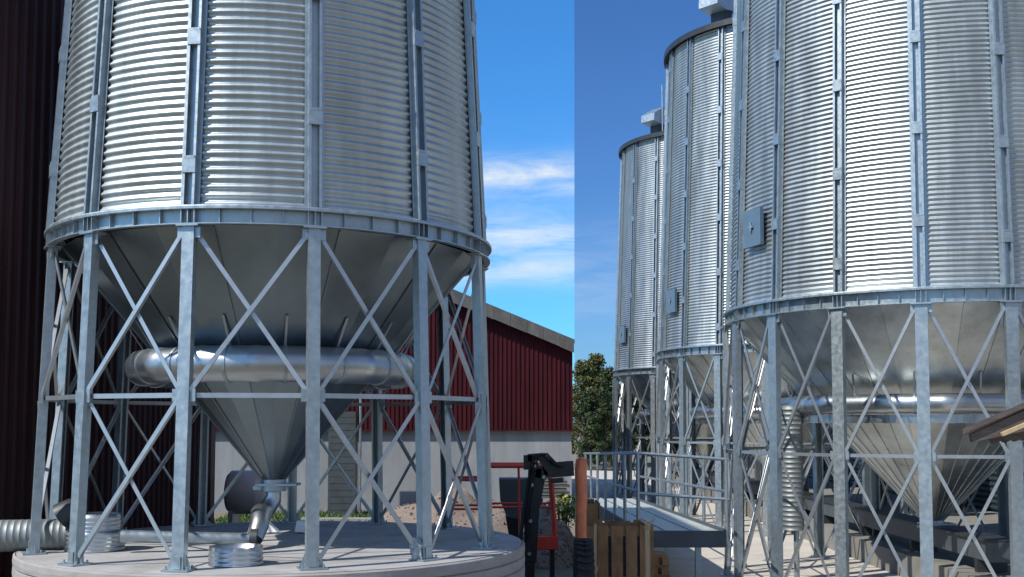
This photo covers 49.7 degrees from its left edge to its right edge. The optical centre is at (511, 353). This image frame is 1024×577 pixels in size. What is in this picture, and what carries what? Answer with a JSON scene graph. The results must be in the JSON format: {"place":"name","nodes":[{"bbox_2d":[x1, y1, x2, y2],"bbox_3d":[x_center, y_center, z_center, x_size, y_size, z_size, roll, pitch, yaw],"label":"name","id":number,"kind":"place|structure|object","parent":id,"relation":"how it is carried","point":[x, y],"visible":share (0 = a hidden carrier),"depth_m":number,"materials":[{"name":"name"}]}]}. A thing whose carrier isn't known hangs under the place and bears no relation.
{"place":"outdoors","nodes":[
{"label":"outdoors","id":0,"kind":"place"},
{"bbox_2d":[248,521,279,531],"bbox_3d":[-2.850,1.984,12.704,0.360,0.158,0.140,0,-4,0],"label":"plastic scrap","id":1,"kind":"object","parent":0,"point":[272,528],"visible":0.21,"depth_m":12.65,"materials":[{"name":"white plastic"}]},
{"bbox_2d":[295,520,304,531],"bbox_3d":[-2.383,1.987,12.703,0.213,0.148,0.140,0,-4,0],"label":"plastic scrap","id":2,"kind":"object","parent":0,"point":[300,526],"visible":0.64,"depth_m":12.66,"materials":[{"name":"white plastic"}]},
{"bbox_2d":[214,289,574,510],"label":"red barn","id":3,"kind":"structure","parent":0,"point":[530,378],"depth_m":36.95,"materials":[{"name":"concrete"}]},
{"bbox_2d":[214,429,731,576],"bbox_3d":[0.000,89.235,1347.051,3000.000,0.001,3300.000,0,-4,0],"label":"ground","id":4,"kind":"structure","parent":0,"point":[564,572],"depth_m":34.80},
{"bbox_2d":[0,519,68,551],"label":"supply duct","id":5,"kind":"object","parent":4,"relation":"on","point":[14,535],"visible":0.76,"depth_m":10.92,"materials":[{"name":"metal"}]},
{"bbox_2d":[0,0,215,576],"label":"dark shed","id":6,"kind":"structure","parent":4,"relation":"on","point":[30,36],"depth_m":12.70,"materials":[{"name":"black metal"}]},
{"bbox_2d":[224,470,265,522],"bbox_3d":[-4.665,3.098,19.341,0.660,2.090,0.760,0,-4,0],"label":"round tank","id":7,"kind":"object","parent":4,"relation":"on","point":[242,496],"visible":0.56,"depth_m":19.07,"materials":[{"name":"metal"}]},
{"bbox_2d":[12,521,524,576],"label":"silo base","id":8,"kind":"object","parent":4,"relation":"on","point":[359,549],"visible":0.77,"depth_m":10.54,"materials":[{"name":"concrete"}]},
{"bbox_2d":[53,498,125,552],"bbox_3d":[-4.209,1.700,11.000,0.697,0.510,0.574,0,-4,0],"label":"fan inlet drum","id":9,"kind":"object","parent":8,"relation":"on","point":[106,538],"visible":0.62,"depth_m":10.85,"materials":[{"name":"metal"}]},
{"bbox_2d":[120,491,280,543],"bbox_3d":[-2.972,1.699,11.060,1.725,0.540,0.719,3,-5,-39],"label":"discharge pipe","id":10,"kind":"object","parent":8,"relation":"on","point":[263,511],"visible":0.85,"depth_m":10.95,"materials":[{"name":"metal"}]},
{"bbox_2d":[208,543,263,567],"bbox_3d":[-2.466,1.801,9.868,0.484,0.164,0.484,0,-4,0],"label":"duct collar","id":11,"kind":"object","parent":8,"relation":"on","point":[232,555],"visible":1,"depth_m":9.68,"materials":[{"name":"silver metal"}]},
{"bbox_2d":[21,0,499,571],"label":"steel silo","id":12,"kind":"object","parent":8,"relation":"on","point":[265,232],"visible":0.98,"depth_m":10.25,"materials":[{"name":"metal"}]},
{"bbox_2d":[409,537,423,560],"bbox_3d":[-0.876,1.795,10.159,0.138,0.208,0.135,0,-4,0],"label":"plastic bag","id":13,"kind":"object","parent":8,"relation":"on","point":[416,549],"visible":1,"depth_m":10.11,"materials":[{"name":"clear plastic"}]},
{"bbox_2d":[214,509,387,522],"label":"grass","id":14,"kind":"structure","parent":4,"relation":"on","point":[277,517],"depth_m":33.95,"materials":[{"name":"green plant"}]},
{"bbox_2d":[301,518,370,520],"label":"kerb","id":15,"kind":"structure","parent":4,"relation":"on","point":[350,519],"depth_m":32.21,"materials":[{"name":"concrete"}]},
{"bbox_2d":[328,393,361,515],"bbox_3d":[-5.312,3.068,35.372,1.045,4.200,0.608,0,-4,0],"label":"louvre cabinet","id":16,"kind":"object","parent":4,"relation":"on","point":[342,495],"visible":0.65,"depth_m":35.05,"materials":[{"name":"grey metal"}]},
{"bbox_2d":[384,486,523,533],"bbox_3d":[-1.327,3.985,27.216,5.859,1.447,4.236,1,-4,-22],"label":"gravel heap","id":17,"kind":"object","parent":4,"relation":"on","point":[406,513],"visible":0.23,"depth_m":26.56,"materials":[{"name":"beige gravel"}]},
{"bbox_2d":[441,462,557,576],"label":"lift basket","id":18,"kind":"object","parent":4,"relation":"on","point":[550,543],"visible":0.34,"depth_m":19.86,"materials":[{"name":"red metal"}]},
{"bbox_2d":[499,477,541,536],"bbox_3d":[0.169,3.422,22.227,0.857,1.814,0.800,0,-4,0],"label":"loader bucket","id":19,"kind":"object","parent":4,"relation":"on","point":[508,487],"visible":0.31,"depth_m":21.87,"materials":[{"name":"grey metal"}]},
{"bbox_2d":[518,453,573,576],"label":"boom arm","id":20,"kind":"object","parent":4,"relation":"on","point":[538,475],"visible":0.96,"depth_m":18.35},
{"bbox_2d":[522,504,573,569],"bbox_3d":[0.748,3.831,23.561,1.741,1.288,2.866,0,-4,0],"label":"gravel heap","id":21,"kind":"object","parent":4,"relation":"on","point":[564,551],"visible":0.48,"depth_m":22.94,"materials":[{"name":"grey gravel"}]},
{"bbox_2d":[539,477,569,524],"bbox_3d":[0.993,3.912,27.851,0.969,1.555,0.625,0,-4,0],"label":"board stack","id":22,"kind":"object","parent":4,"relation":"on","point":[545,493],"visible":0.28,"depth_m":27.66,"materials":[{"name":"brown wood"}]},
{"bbox_2d":[541,491,574,527],"bbox_3d":[1.115,3.849,25.343,0.869,1.364,0.981,2,-4,-33],"label":"wild plant","id":23,"kind":"object","parent":4,"relation":"on","point":[561,505],"visible":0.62,"depth_m":25.28,"materials":[{"name":"green plant"}]},
{"bbox_2d":[575,457,587,537],"bbox_3d":[0.871,2.547,13.867,0.162,2.493,0.159,0,-4,0],"label":"wrapped post","id":24,"kind":"object","parent":4,"relation":"on","point":[581,495],"visible":0.81,"depth_m":13.86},
{"bbox_2d":[573,538,594,576],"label":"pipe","id":25,"kind":"object","parent":4,"relation":"on","point":[583,559],"visible":1,"depth_m":12.55,"materials":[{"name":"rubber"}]},
{"bbox_2d":[572,388,611,469],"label":"conifer tree","id":26,"kind":"object","parent":4,"relation":"on","point":[586,401],"visible":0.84,"depth_m":69.44,"materials":[{"name":"green plant"}]},
{"bbox_2d":[586,499,599,521],"bbox_3d":[1.173,3.136,17.034,0.320,1.717,0.920,0,-4,0],"label":"wooden crate","id":27,"kind":"object","parent":4,"relation":"on","point":[593,509],"visible":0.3,"depth_m":16.62,"materials":[{"name":"brown wood"}]},
{"bbox_2d":[572,359,620,457],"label":"broadleaf tree","id":28,"kind":"object","parent":4,"relation":"on","point":[582,377],"visible":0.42,"depth_m":73.71,"materials":[{"name":"green plant"}]},
{"bbox_2d":[573,352,619,464],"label":"broadleaf tree","id":29,"kind":"object","parent":4,"relation":"on","point":[597,361],"visible":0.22,"depth_m":79.74,"materials":[{"name":"green plant"}]},
{"bbox_2d":[577,388,620,469],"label":"conifer tree","id":30,"kind":"object","parent":4,"relation":"on","point":[605,403],"visible":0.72,"depth_m":69.59,"materials":[{"name":"green plant"}]},
{"bbox_2d":[592,365,638,465],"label":"conifer tree","id":31,"kind":"object","parent":4,"relation":"on","point":[606,383],"visible":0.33,"depth_m":77.63,"materials":[{"name":"green plant"}]},
{"bbox_2d":[587,520,653,576],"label":"wooden crate","id":32,"kind":"object","parent":4,"relation":"on","point":[620,548],"visible":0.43,"depth_m":15.31,"materials":[{"name":"brown wood"}]},
{"bbox_2d":[618,381,650,464],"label":"conifer tree","id":33,"kind":"object","parent":4,"relation":"on","point":[636,410],"visible":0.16,"depth_m":79.09,"materials":[{"name":"green plant"}]},
{"bbox_2d":[632,397,650,456],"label":"conifer tree","id":34,"kind":"object","parent":4,"relation":"on","point":[648,439],"visible":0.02,"depth_m":80.93,"materials":[{"name":"green plant"}]},
{"bbox_2d":[639,518,654,576],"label":"wooden stake","id":35,"kind":"object","parent":4,"relation":"on","point":[647,525],"visible":1,"depth_m":14.45,"materials":[{"name":"brown wood"}]},
{"bbox_2d":[572,470,899,576],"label":"concrete apron","id":36,"kind":"object","parent":4,"relation":"on","point":[682,562],"depth_m":24.06,"materials":[{"name":"grey concrete"}]},
{"bbox_2d":[583,451,728,576],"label":"walkway","id":37,"kind":"structure","parent":36,"relation":"on","point":[673,529],"depth_m":19.34,"materials":[{"name":"grey metal"}]},
{"bbox_2d":[611,85,760,503],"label":"steel silo","id":38,"kind":"object","parent":36,"relation":"on","point":[638,263],"visible":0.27,"depth_m":42.49,"materials":[{"name":"metal"}]},
{"bbox_2d":[654,0,910,536],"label":"steel silo","id":39,"kind":"object","parent":36,"relation":"on","point":[694,212],"visible":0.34,"depth_m":30.80,"materials":[{"name":"metal"}]},
{"bbox_2d":[647,468,1010,576],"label":"concrete plinth","id":40,"kind":"structure","parent":36,"relation":"on","point":[882,557],"depth_m":23.28,"materials":[{"name":"grey concrete"}]},
{"bbox_2d":[672,461,1009,571],"bbox_3d":[7.939,4.581,37.784,0.560,0.570,40.000,0,-4,0],"label":"trough conveyor","id":41,"kind":"object","parent":40,"relation":"on","point":[994,547],"visible":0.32,"depth_m":21.25,"materials":[{"name":"grey metal"}]},
{"bbox_2d":[720,0,1023,576],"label":"steel silo","id":42,"kind":"object","parent":36,"relation":"on","point":[873,314],"visible":0.99,"depth_m":18.14,"materials":[{"name":"metal"}]},
{"bbox_2d":[744,442,1023,512],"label":"dark hall","id":43,"kind":"structure","parent":36,"relation":"on","point":[983,493],"depth_m":32.03,"materials":[{"name":"metal"}]},
{"bbox_2d":[963,403,1023,443],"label":"timber shed","id":44,"kind":"structure","parent":36,"relation":"on","point":[1005,426],"depth_m":12.02,"materials":[{"name":"brown wood"}]},
{"bbox_2d":[453,0,737,424],"label":"sky","id":45,"kind":"structure","parent":0,"point":[564,84],"materials":[{"name":"blue"}]},
{"bbox_2d":[594,524,597,576],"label":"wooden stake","id":46,"kind":"object","parent":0,"point":[595,546],"visible":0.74,"depth_m":14.75,"materials":[{"name":"brown wood"}]},
{"bbox_2d":[654,575,670,576],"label":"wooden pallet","id":47,"kind":"object","parent":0,"point":[662,576],"visible":0.15,"depth_m":16.00,"materials":[{"name":"brown wood"}]},
{"bbox_2d":[654,563,668,574],"bbox_3d":[2.068,3.168,16.331,0.420,0.134,0.680,0,-4,1],"label":"wooden pallet","id":48,"kind":"object","parent":47,"relation":"on","point":[660,570],"visible":0.31,"depth_m":15.99,"materials":[{"name":"brown wood"}]},
{"bbox_2d":[654,551,669,565],"bbox_3d":[2.068,3.026,16.340,0.420,0.134,0.680,0,-4,-1],"label":"wooden pallet","id":49,"kind":"object","parent":48,"relation":"on","point":[662,557],"visible":0.46,"depth_m":16.01,"materials":[{"name":"brown wood"}]},
{"bbox_2d":[672,443,678,453],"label":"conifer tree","id":50,"kind":"object","parent":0,"point":[676,446],"visible":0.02,"depth_m":83.92,"materials":[{"name":"green plant"}]},
{"bbox_2d":[959,499,966,512],"bbox_3d":[11.800,3.572,29.623,0.600,1.550,0.418,0,-4,0],"label":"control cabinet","id":51,"kind":"object","parent":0,"point":[962,506],"visible":0.18,"depth_m":29.45,"materials":[{"name":"grey metal"}]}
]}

